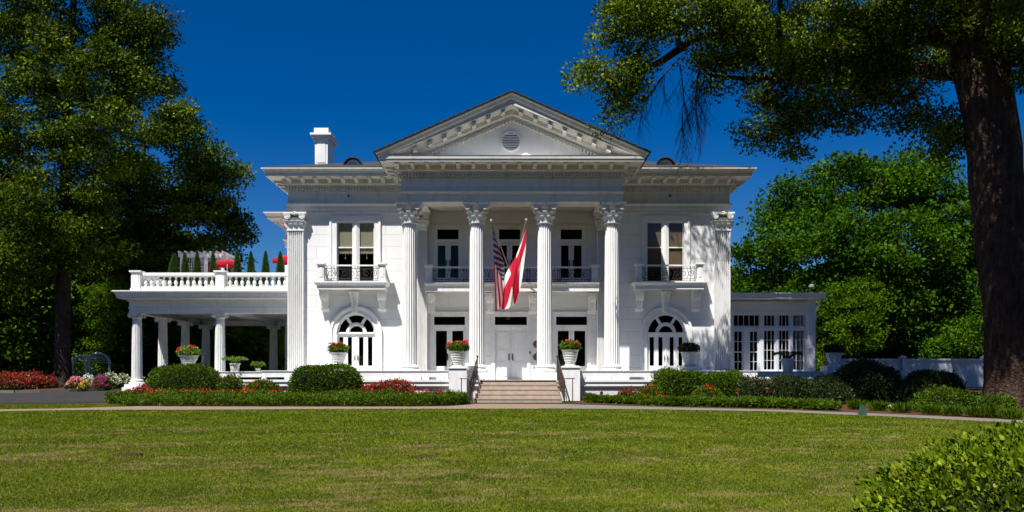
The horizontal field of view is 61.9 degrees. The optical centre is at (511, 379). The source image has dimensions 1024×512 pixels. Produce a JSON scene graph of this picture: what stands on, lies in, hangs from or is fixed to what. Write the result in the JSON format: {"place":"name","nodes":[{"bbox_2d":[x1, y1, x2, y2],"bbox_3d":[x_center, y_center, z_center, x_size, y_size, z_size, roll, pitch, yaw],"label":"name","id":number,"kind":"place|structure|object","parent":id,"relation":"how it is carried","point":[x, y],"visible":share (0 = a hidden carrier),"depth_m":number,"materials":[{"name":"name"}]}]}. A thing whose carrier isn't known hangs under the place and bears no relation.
{"place":"outdoors","nodes":[
{"label":"outdoors","id":0,"kind":"place"},
{"bbox_2d":[0,390,121,402],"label":"driveway","id":1,"kind":"structure","parent":0,"point":[74,397],"depth_m":36.71,"materials":[{"name":"grey asphalt"}]},
{"bbox_2d":[0,388,95,392],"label":"kerb","id":2,"kind":"structure","parent":1,"relation":"on","point":[41,391],"depth_m":40.17,"materials":[{"name":"grey concrete"}]},
{"bbox_2d":[178,355,198,363],"bbox_3d":[-14.851,-0.863,39.200,0.930,0.485,0.930,0,0,0],"label":"urn","id":3,"kind":"object","parent":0,"point":[188,359],"visible":0.84,"depth_m":38.91,"materials":[{"name":"white ceramic"}]},
{"bbox_2d":[176,344,201,356],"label":"potted plant","id":4,"kind":"object","parent":3,"relation":"in","point":[187,350],"visible":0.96,"depth_m":38.97,"materials":[{"name":"green plant"}]},
{"bbox_2d":[0,404,1010,422],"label":"path","id":5,"kind":"structure","parent":0,"point":[506,406],"depth_m":30.43,"materials":[{"name":"concrete"}]},
{"bbox_2d":[0,383,1022,511],"bbox_3d":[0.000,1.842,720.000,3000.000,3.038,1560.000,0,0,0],"label":"lawn ground","id":6,"kind":"structure","parent":0,"point":[969,388],"depth_m":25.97,"materials":[{"name":"plant"}]},
{"bbox_2d":[0,50,56,310],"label":"oak tree","id":7,"kind":"object","parent":6,"relation":"on","point":[7,168],"visible":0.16,"depth_m":47.76,"materials":[{"name":"green plant"}]},
{"bbox_2d":[0,370,58,389],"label":"azalea bush","id":8,"kind":"object","parent":6,"relation":"on","point":[27,380],"visible":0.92,"depth_m":43.19,"materials":[{"name":"red plant"}]},
{"bbox_2d":[0,176,97,376],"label":"woodland tree","id":9,"kind":"object","parent":6,"relation":"on","point":[9,346],"visible":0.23,"depth_m":48.44,"materials":[{"name":"green plant"}]},
{"bbox_2d":[8,188,95,374],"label":"woodland tree","id":10,"kind":"object","parent":6,"relation":"on","point":[46,334],"visible":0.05,"depth_m":61.66,"materials":[{"name":"green plant"}]},
{"bbox_2d":[26,388,114,389],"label":"mulch bed","id":11,"kind":"object","parent":6,"relation":"on","point":[50,389],"visible":0.21,"depth_m":42.71,"materials":[{"name":"brown soil"}]},
{"bbox_2d":[63,375,84,388],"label":"flower clump","id":12,"kind":"object","parent":11,"relation":"on","point":[73,382],"visible":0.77,"depth_m":41.72,"materials":[{"name":"pink plant"}]},
{"bbox_2d":[0,0,188,387],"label":"oak tree","id":13,"kind":"object","parent":11,"relation":"on","point":[71,138],"visible":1,"depth_m":42.78,"materials":[{"name":"green plant"}]},
{"bbox_2d":[91,374,111,390],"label":"flower clump","id":14,"kind":"object","parent":11,"relation":"on","point":[100,382],"visible":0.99,"depth_m":41.80,"materials":[{"name":"purple plant"}]},
{"bbox_2d":[104,369,119,388],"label":"flower clump","id":15,"kind":"object","parent":11,"relation":"on","point":[114,380],"visible":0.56,"depth_m":43.32,"materials":[{"name":"white plant"}]},
{"bbox_2d":[117,372,130,388],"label":"flower clump","id":16,"kind":"object","parent":11,"relation":"on","point":[123,378],"visible":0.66,"depth_m":43.63,"materials":[{"name":"white plant"}]},
{"bbox_2d":[72,352,110,376],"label":"garden arbor","id":17,"kind":"object","parent":6,"relation":"on","point":[87,360],"visible":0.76,"depth_m":46.49,"materials":[{"name":"grey paint"}]},
{"bbox_2d":[71,274,153,377],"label":"woodland tree","id":18,"kind":"object","parent":6,"relation":"on","point":[103,334],"visible":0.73,"depth_m":49.49,"materials":[{"name":"green plant"}]},
{"bbox_2d":[71,215,191,377],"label":"woodland tree","id":19,"kind":"object","parent":6,"relation":"on","point":[150,355],"visible":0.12,"depth_m":53.78,"materials":[{"name":"green plant"}]},
{"bbox_2d":[71,94,261,376],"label":"oak tree","id":20,"kind":"object","parent":6,"relation":"on","point":[182,200],"visible":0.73,"depth_m":51.66,"materials":[{"name":"green plant"}]},
{"bbox_2d":[153,320,228,369],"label":"woodland tree","id":21,"kind":"object","parent":6,"relation":"on","point":[174,334],"visible":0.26,"depth_m":50.92,"materials":[{"name":"green plant"}]},
{"bbox_2d":[112,270,286,390],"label":"side portico","id":22,"kind":"structure","parent":6,"relation":"on","point":[220,305],"depth_m":40.21,"materials":[{"name":"white paint"}]},
{"bbox_2d":[166,252,180,286],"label":"cone topiary","id":23,"kind":"object","parent":22,"relation":"on","point":[174,267],"visible":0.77,"depth_m":41.16,"materials":[{"name":"green plant"}]},
{"bbox_2d":[179,252,189,286],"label":"cone topiary","id":24,"kind":"object","parent":22,"relation":"on","point":[184,267],"visible":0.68,"depth_m":41.20,"materials":[{"name":"green plant"}]},
{"bbox_2d":[192,251,202,286],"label":"cone topiary","id":25,"kind":"object","parent":22,"relation":"on","point":[197,266],"visible":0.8,"depth_m":41.19,"materials":[{"name":"green plant"}]},
{"bbox_2d":[178,251,234,286],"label":"pergola","id":26,"kind":"object","parent":22,"relation":"on","point":[205,255],"visible":0.43,"depth_m":46.45,"materials":[{"name":"white paint"}]},
{"bbox_2d":[208,252,216,286],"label":"cone topiary","id":27,"kind":"object","parent":22,"relation":"on","point":[212,262],"visible":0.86,"depth_m":41.20,"materials":[{"name":"green plant"}]},
{"bbox_2d":[216,258,241,286],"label":"patio umbrella","id":28,"kind":"object","parent":22,"relation":"on","point":[226,263],"visible":0.66,"depth_m":45.43,"materials":[{"name":"red fabric"}]},
{"bbox_2d":[231,251,241,286],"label":"cone topiary","id":29,"kind":"object","parent":22,"relation":"on","point":[237,265],"visible":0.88,"depth_m":41.19,"materials":[{"name":"green plant"}]},
{"bbox_2d":[245,251,255,286],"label":"cone topiary","id":30,"kind":"object","parent":22,"relation":"on","point":[250,266],"visible":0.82,"depth_m":41.19,"materials":[{"name":"green plant"}]},
{"bbox_2d":[261,251,270,286],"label":"cone topiary","id":31,"kind":"object","parent":22,"relation":"on","point":[265,266],"visible":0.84,"depth_m":41.19,"materials":[{"name":"green plant"}]},
{"bbox_2d":[275,251,284,286],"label":"cone topiary","id":32,"kind":"object","parent":22,"relation":"on","point":[280,267],"visible":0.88,"depth_m":41.18,"materials":[{"name":"green plant"}]},
{"bbox_2d":[148,232,271,367],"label":"woodland tree","id":33,"kind":"object","parent":6,"relation":"on","point":[241,255],"visible":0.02,"depth_m":57.16,"materials":[{"name":"green plant"}]},
{"bbox_2d":[197,283,269,379],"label":"woodland tree","id":34,"kind":"object","parent":6,"relation":"on","point":[237,337],"visible":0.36,"depth_m":53.96,"materials":[{"name":"green plant"}]},
{"bbox_2d":[225,326,284,379],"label":"woodland tree","id":35,"kind":"object","parent":6,"relation":"on","point":[264,358],"visible":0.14,"depth_m":55.48,"materials":[{"name":"green plant"}]},
{"bbox_2d":[256,282,284,379],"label":"woodland tree","id":36,"kind":"object","parent":6,"relation":"on","point":[281,362],"visible":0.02,"depth_m":65.14,"materials":[{"name":"green plant"}]},
{"bbox_2d":[88,400,468,405],"bbox_3d":[-9.075,0.896,33.278,14.650,0.161,4.643,0,0,0],"label":"mulch bed","id":37,"kind":"object","parent":6,"relation":"on","point":[104,403],"visible":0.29,"depth_m":31.55,"materials":[{"name":"brown soil"}]},
{"bbox_2d":[146,363,222,392],"bbox_3d":[-13.422,0.091,35.108,3.306,1.696,2.101,0,0,0],"label":"boxwood hedge","id":38,"kind":"object","parent":37,"relation":"on","point":[184,376],"visible":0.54,"depth_m":34.46,"materials":[{"name":"green plant"}]},
{"bbox_2d":[213,372,244,392],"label":"rose bush","id":39,"kind":"object","parent":37,"relation":"on","point":[232,382],"visible":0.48,"depth_m":34.58,"materials":[{"name":"green plant"}]},
{"bbox_2d":[239,376,280,392],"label":"rose bush","id":40,"kind":"object","parent":37,"relation":"on","point":[263,383],"visible":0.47,"depth_m":34.19,"materials":[{"name":"green plant"}]},
{"bbox_2d":[103,387,469,406],"bbox_3d":[-8.834,0.649,32.651,14.432,0.854,3.659,0,0,0],"label":"ground cover","id":41,"kind":"object","parent":37,"relation":"on","point":[358,396],"visible":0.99,"depth_m":31.46,"materials":[{"name":"green plant"}]},
{"bbox_2d":[286,362,364,393],"bbox_3d":[-7.480,0.136,34.151,3.196,1.711,1.808,0,0,0],"label":"boxwood hedge","id":42,"kind":"object","parent":37,"relation":"on","point":[318,378],"visible":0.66,"depth_m":33.55,"materials":[{"name":"green plant"}]},
{"bbox_2d":[360,377,415,393],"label":"azalea bush","id":43,"kind":"object","parent":37,"relation":"on","point":[401,386],"visible":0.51,"depth_m":33.60,"materials":[{"name":"red plant"}]},
{"bbox_2d":[459,355,478,402],"bbox_3d":[-1.735,-0.015,34.295,0.513,1.950,1.896,0,0,9],"label":"handrail","id":44,"kind":"object","parent":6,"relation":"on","point":[474,373],"visible":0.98,"depth_m":34.01,"materials":[{"name":"grey metal"}]},
{"bbox_2d":[8,280,977,382],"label":"woods","id":45,"kind":"object","parent":6,"relation":"on","point":[145,380],"depth_m":79.06,"materials":[{"name":"green plant"}]},
{"bbox_2d":[261,90,756,379],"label":"mansion","id":46,"kind":"structure","parent":6,"relation":"on","point":[389,266],"depth_m":38.06,"materials":[{"name":"white paint"}]},
{"bbox_2d":[329,215,380,280],"bbox_3d":[-7.021,-5.690,38.260,2.295,3.280,0.280,0,0,0],"label":"window","id":47,"kind":"structure","parent":46,"relation":"in","point":[355,238],"depth_m":38.22,"materials":[{"name":"white paint"}]},
{"bbox_2d":[337,335,374,379],"bbox_3d":[-6.980,-1.000,38.270,1.740,2.000,0.140,0,0,0],"label":"arched door","id":48,"kind":"structure","parent":46,"relation":"in","point":[355,338],"depth_m":38.27,"materials":[{"name":"white paint"}]},
{"bbox_2d":[437,242,458,280],"bbox_3d":[-2.890,-5.224,38.594,0.980,1.948,0.252,0,0,0],"label":"french door","id":49,"kind":"structure","parent":46,"relation":"in","point":[447,252],"depth_m":38.69,"materials":[{"name":"white paint"}]},
{"bbox_2d":[434,328,464,379],"bbox_3d":[-2.820,-1.164,38.544,1.396,2.328,0.152,0,0,0],"label":"french door","id":50,"kind":"structure","parent":46,"relation":"in","point":[449,330],"depth_m":38.56,"materials":[{"name":"white paint"}]},
{"bbox_2d":[490,219,508,311],"bbox_3d":[-0.256,-4.748,36.215,0.564,3.887,1.802,0,0,33],"label":"flag","id":51,"kind":"object","parent":46,"relation":"attached to","point":[499,276],"visible":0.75,"depth_m":35.82,"materials":[{"name":"red fabric"}]},
{"bbox_2d":[499,242,519,269],"bbox_3d":[-0.110,-5.224,38.544,0.956,1.948,0.152,0,0,0],"label":"french door","id":52,"kind":"structure","parent":46,"relation":"in","point":[501,243],"depth_m":38.56,"materials":[{"name":"white paint"}]},
{"bbox_2d":[495,328,526,379],"bbox_3d":[-0.050,-1.164,38.544,1.436,2.328,0.152,0,0,0],"label":"entrance door","id":53,"kind":"structure","parent":46,"relation":"in","point":[510,343],"depth_m":38.54,"materials":[{"name":"white paint"}]},
{"bbox_2d":[501,219,526,308],"bbox_3d":[0.250,-4.806,36.078,0.977,3.824,1.922,0,0,13],"label":"flag","id":54,"kind":"object","parent":46,"relation":"attached to","point":[512,281],"visible":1,"depth_m":35.48,"materials":[{"name":"red fabric"}]},
{"bbox_2d":[556,328,586,379],"bbox_3d":[2.690,-1.164,38.590,1.396,2.328,0.060,0,0,0],"label":"french door","id":55,"kind":"structure","parent":46,"relation":"in","point":[583,368],"depth_m":38.56,"materials":[{"name":"white paint"}]},
{"bbox_2d":[561,242,581,280],"bbox_3d":[2.680,-5.224,38.544,0.956,1.948,0.152,0,0,0],"label":"french door","id":56,"kind":"structure","parent":46,"relation":"in","point":[571,245],"depth_m":38.56,"materials":[{"name":"white paint"}]},
{"bbox_2d":[641,215,689,280],"bbox_3d":[6.878,-5.690,38.260,2.181,3.280,0.280,0,0,0],"label":"window","id":57,"kind":"structure","parent":46,"relation":"in","point":[662,243],"depth_m":38.25,"materials":[{"name":"white paint"}]},
{"bbox_2d":[647,335,684,370],"bbox_3d":[6.900,-1.000,38.270,1.740,2.000,0.140,0,0,0],"label":"arched door","id":58,"kind":"structure","parent":46,"relation":"in","point":[665,338],"depth_m":38.27,"materials":[{"name":"white paint"}]},
{"bbox_2d":[473,380,562,402],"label":"front steps","id":59,"kind":"structure","parent":6,"relation":"on","point":[519,391],"depth_m":34.39,"materials":[{"name":"stone"}]},
{"bbox_2d":[219,366,843,400],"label":"terrace","id":60,"kind":"structure","parent":6,"relation":"on","point":[615,384],"depth_m":35.10,"materials":[{"name":"white paint"}]},
{"bbox_2d":[330,352,346,363],"bbox_3d":[-7.298,-0.876,35.900,0.761,0.512,0.761,0,0,0],"label":"urn","id":61,"kind":"object","parent":60,"relation":"on","point":[339,357],"visible":0.95,"depth_m":35.66,"materials":[{"name":"white ceramic"}]},
{"bbox_2d":[327,341,349,353],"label":"potted plant","id":62,"kind":"object","parent":61,"relation":"in","point":[335,347],"visible":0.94,"depth_m":35.71,"materials":[{"name":"green plant"}]},
{"bbox_2d":[449,351,467,366],"bbox_3d":[-2.212,-0.846,35.100,0.803,0.632,0.803,0,0,0],"label":"urn","id":63,"kind":"object","parent":60,"relation":"on","point":[458,358],"visible":1,"depth_m":34.86,"materials":[{"name":"white ceramic"}]},
{"bbox_2d":[446,339,470,350],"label":"potted plant","id":64,"kind":"object","parent":63,"relation":"in","point":[463,346],"visible":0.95,"depth_m":34.84,"materials":[{"name":"green plant"}]},
{"bbox_2d":[562,350,578,365],"bbox_3d":[2.396,-0.889,35.100,0.744,0.658,0.744,0,0,0],"label":"urn","id":65,"kind":"object","parent":60,"relation":"on","point":[570,357],"visible":1,"depth_m":34.88,"materials":[{"name":"white ceramic"}]},
{"bbox_2d":[558,339,581,350],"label":"potted plant","id":66,"kind":"object","parent":65,"relation":"in","point":[570,344],"visible":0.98,"depth_m":34.89,"materials":[{"name":"green plant"}]},
{"bbox_2d":[680,352,697,365],"bbox_3d":[7.460,-0.856,35.900,0.761,0.592,0.761,0,0,0],"label":"urn","id":67,"kind":"object","parent":60,"relation":"on","point":[689,359],"visible":0.98,"depth_m":35.68,"materials":[{"name":"white ceramic"}]},
{"bbox_2d":[677,341,700,351],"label":"potted plant","id":68,"kind":"object","parent":67,"relation":"in","point":[688,347],"visible":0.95,"depth_m":35.70,"materials":[{"name":"green plant"}]},
{"bbox_2d":[730,293,826,378],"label":"sunroom","id":69,"kind":"structure","parent":60,"relation":"on","point":[764,327],"depth_m":40.50,"materials":[{"name":"white paint"}]},
{"bbox_2d":[733,330,742,370],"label":"door","id":70,"kind":"structure","parent":69,"relation":"in","point":[737,331],"depth_m":40.54,"materials":[{"name":"paint"}]},
{"bbox_2d":[749,330,758,370],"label":"door","id":71,"kind":"structure","parent":69,"relation":"in","point":[753,331],"depth_m":40.54,"materials":[{"name":"paint"}]},
{"bbox_2d":[793,330,803,370],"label":"window","id":72,"kind":"structure","parent":69,"relation":"in","point":[796,360],"depth_m":40.56,"materials":[{"name":"paint"}]},
{"bbox_2d":[781,358,794,370],"bbox_3d":[12.432,-0.658,38.450,0.623,0.577,0.623,0,0,0],"label":"flower pot","id":73,"kind":"object","parent":60,"relation":"on","point":[787,364],"visible":1,"depth_m":38.24,"materials":[{"name":"white ceramic"}]},
{"bbox_2d":[825,353,842,365],"bbox_3d":[14.415,-0.907,38.200,0.777,0.573,0.777,0,0,0],"label":"urn","id":74,"kind":"object","parent":60,"relation":"on","point":[833,359],"visible":1,"depth_m":37.97,"materials":[{"name":"white ceramic"}]},
{"bbox_2d":[822,342,844,352],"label":"potted plant","id":75,"kind":"object","parent":74,"relation":"in","point":[833,348],"visible":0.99,"depth_m":38.00,"materials":[{"name":"green plant"}]},
{"bbox_2d":[556,355,574,402],"bbox_3d":[2.155,-0.015,34.290,0.505,1.950,1.890,0,0,-8],"label":"handrail","id":76,"kind":"object","parent":6,"relation":"on","point":[560,378],"visible":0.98,"depth_m":34.02,"materials":[{"name":"grey metal"}]},
{"bbox_2d":[730,262,748,292],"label":"woodland tree","id":77,"kind":"object","parent":6,"relation":"on","point":[733,269],"visible":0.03,"depth_m":58.30,"materials":[{"name":"green plant"}]},
{"bbox_2d":[573,390,1023,419],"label":"mulch bed","id":78,"kind":"object","parent":6,"relation":"on","point":[845,408],"visible":0.17,"depth_m":29.33,"materials":[{"name":"brown soil"}]},
{"bbox_2d":[617,383,636,395],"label":"rose bush","id":79,"kind":"object","parent":78,"relation":"on","point":[626,392],"visible":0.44,"depth_m":34.13,"materials":[{"name":"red plant"}]},
{"bbox_2d":[636,382,665,396],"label":"rose bush","id":80,"kind":"object","parent":78,"relation":"on","point":[651,389],"visible":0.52,"depth_m":33.45,"materials":[{"name":"green plant"}]},
{"bbox_2d":[650,365,707,396],"bbox_3d":[6.805,0.194,34.417,2.507,1.560,2.094,0,0,0],"label":"boxwood hedge","id":81,"kind":"object","parent":78,"relation":"on","point":[673,382],"visible":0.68,"depth_m":33.77,"materials":[{"name":"green plant"}]},
{"bbox_2d":[691,384,722,396],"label":"rose bush","id":82,"kind":"object","parent":78,"relation":"on","point":[707,390],"visible":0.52,"depth_m":32.98,"materials":[{"name":"green plant"}]},
{"bbox_2d":[582,392,842,410],"bbox_3d":[7.170,0.819,31.918,10.120,0.713,2.775,0,0,28],"label":"ground cover","id":83,"kind":"object","parent":78,"relation":"on","point":[750,401],"visible":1,"depth_m":30.90,"materials":[{"name":"green plant"}]},
{"bbox_2d":[703,368,744,396],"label":"boxwood hedge","id":84,"kind":"object","parent":78,"relation":"on","point":[725,382],"visible":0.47,"depth_m":33.95,"materials":[{"name":"green plant"}]},
{"bbox_2d":[735,372,776,397],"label":"rose bush","id":85,"kind":"object","parent":78,"relation":"on","point":[755,386],"visible":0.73,"depth_m":32.91,"materials":[{"name":"green plant"}]},
{"bbox_2d":[764,372,809,398],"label":"dark shrub","id":86,"kind":"object","parent":78,"relation":"on","point":[787,385],"visible":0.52,"depth_m":33.82,"materials":[{"name":"green plant"}]},
{"bbox_2d":[560,0,1023,409],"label":"oak tree","id":87,"kind":"object","parent":78,"relation":"on","point":[977,56],"visible":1,"depth_m":30.16,"materials":[{"name":"green plant"}]},
{"bbox_2d":[800,372,857,403],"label":"dark shrub","id":88,"kind":"object","parent":78,"relation":"on","point":[826,386],"visible":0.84,"depth_m":32.91,"materials":[{"name":"green plant"}]},
{"bbox_2d":[846,398,868,409],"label":"lily clump","id":89,"kind":"object","parent":78,"relation":"on","point":[852,404],"visible":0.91,"depth_m":29.23,"materials":[{"name":"green plant"}]},
{"bbox_2d":[832,356,902,402],"bbox_3d":[14.487,-0.030,35.281,3.278,1.978,3.967,0,0,0],"label":"dark shrub","id":90,"kind":"object","parent":78,"relation":"on","point":[864,378],"visible":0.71,"depth_m":34.00,"materials":[{"name":"green plant"}]},
{"bbox_2d":[866,400,889,410],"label":"lily clump","id":91,"kind":"object","parent":78,"relation":"on","point":[876,405],"visible":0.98,"depth_m":28.56,"materials":[{"name":"green plant"}]},
{"bbox_2d":[887,401,915,411],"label":"lily clump","id":92,"kind":"object","parent":78,"relation":"on","point":[902,407],"visible":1,"depth_m":27.58,"materials":[{"name":"green plant"}]},
{"bbox_2d":[916,402,941,413],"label":"lily clump","id":93,"kind":"object","parent":78,"relation":"on","point":[927,408],"visible":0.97,"depth_m":26.67,"materials":[{"name":"green plant"}]},
{"bbox_2d":[896,368,968,404],"bbox_3d":[16.196,0.287,32.800,2.542,1.535,3.040,0,0,0],"label":"dark shrub","id":94,"kind":"object","parent":78,"relation":"on","point":[912,383],"visible":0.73,"depth_m":32.27,"materials":[{"name":"green plant"}]},
{"bbox_2d":[907,384,986,411],"bbox_3d":[14.306,0.640,27.770,2.564,1.030,2.270,0,0,0],"label":"rose bush","id":95,"kind":"object","parent":78,"relation":"on","point":[947,396],"visible":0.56,"depth_m":27.47,"materials":[{"name":"green plant"}]},
{"bbox_2d":[940,403,964,415],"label":"lily clump","id":96,"kind":"object","parent":78,"relation":"on","point":[955,410],"visible":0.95,"depth_m":26.08,"materials":[{"name":"green plant"}]},
{"bbox_2d":[959,404,988,416],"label":"lily clump","id":97,"kind":"object","parent":78,"relation":"on","point":[970,411],"visible":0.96,"depth_m":25.54,"materials":[{"name":"green plant"}]},
{"bbox_2d":[978,404,1007,417],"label":"lily clump","id":98,"kind":"object","parent":78,"relation":"on","point":[990,412],"visible":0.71,"depth_m":25.25,"materials":[{"name":"green plant"}]},
{"bbox_2d":[967,392,1020,409],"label":"rose bush","id":99,"kind":"object","parent":78,"relation":"on","point":[997,400],"visible":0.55,"depth_m":26.25,"materials":[{"name":"green plant"}]},
{"bbox_2d":[995,406,1023,419],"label":"lily clump","id":100,"kind":"object","parent":78,"relation":"on","point":[1009,413],"visible":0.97,"depth_m":24.45,"materials":[{"name":"green plant"}]},
{"bbox_2d":[730,140,981,358],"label":"maple tree","id":101,"kind":"object","parent":6,"relation":"on","point":[828,223],"visible":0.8,"depth_m":53.81,"materials":[{"name":"green plant"}]},
{"bbox_2d":[816,275,897,370],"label":"woodland tree","id":102,"kind":"object","parent":6,"relation":"on","point":[848,332],"visible":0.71,"depth_m":50.35,"materials":[{"name":"green plant"}]},
{"bbox_2d":[825,355,982,386],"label":"picket fence","id":103,"kind":"object","parent":6,"relation":"on","point":[970,371],"visible":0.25,"depth_m":45.00,"materials":[{"name":"paint"}]},
{"bbox_2d":[835,247,974,358],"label":"woodland tree","id":104,"kind":"object","parent":6,"relation":"on","point":[892,349],"visible":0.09,"depth_m":55.95,"materials":[{"name":"green plant"}]},
{"bbox_2d":[849,416,1023,511],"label":"foreground shrub","id":105,"kind":"object","parent":6,"relation":"on","point":[979,475],"visible":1,"depth_m":5.54,"materials":[{"name":"green plant"}]},
{"bbox_2d":[906,246,983,358],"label":"woodland tree","id":106,"kind":"object","parent":6,"relation":"on","point":[979,355],"visible":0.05,"depth_m":60.12,"materials":[{"name":"green plant"}]},
{"bbox_2d":[909,287,983,358],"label":"maple tree","id":107,"kind":"object","parent":6,"relation":"on","point":[972,345],"visible":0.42,"depth_m":51.69,"materials":[{"name":"green plant"}]},
{"bbox_2d":[0,0,1023,377],"label":"sky","id":108,"kind":"structure","parent":0,"point":[376,74],"materials":[{"name":"blue"}]},
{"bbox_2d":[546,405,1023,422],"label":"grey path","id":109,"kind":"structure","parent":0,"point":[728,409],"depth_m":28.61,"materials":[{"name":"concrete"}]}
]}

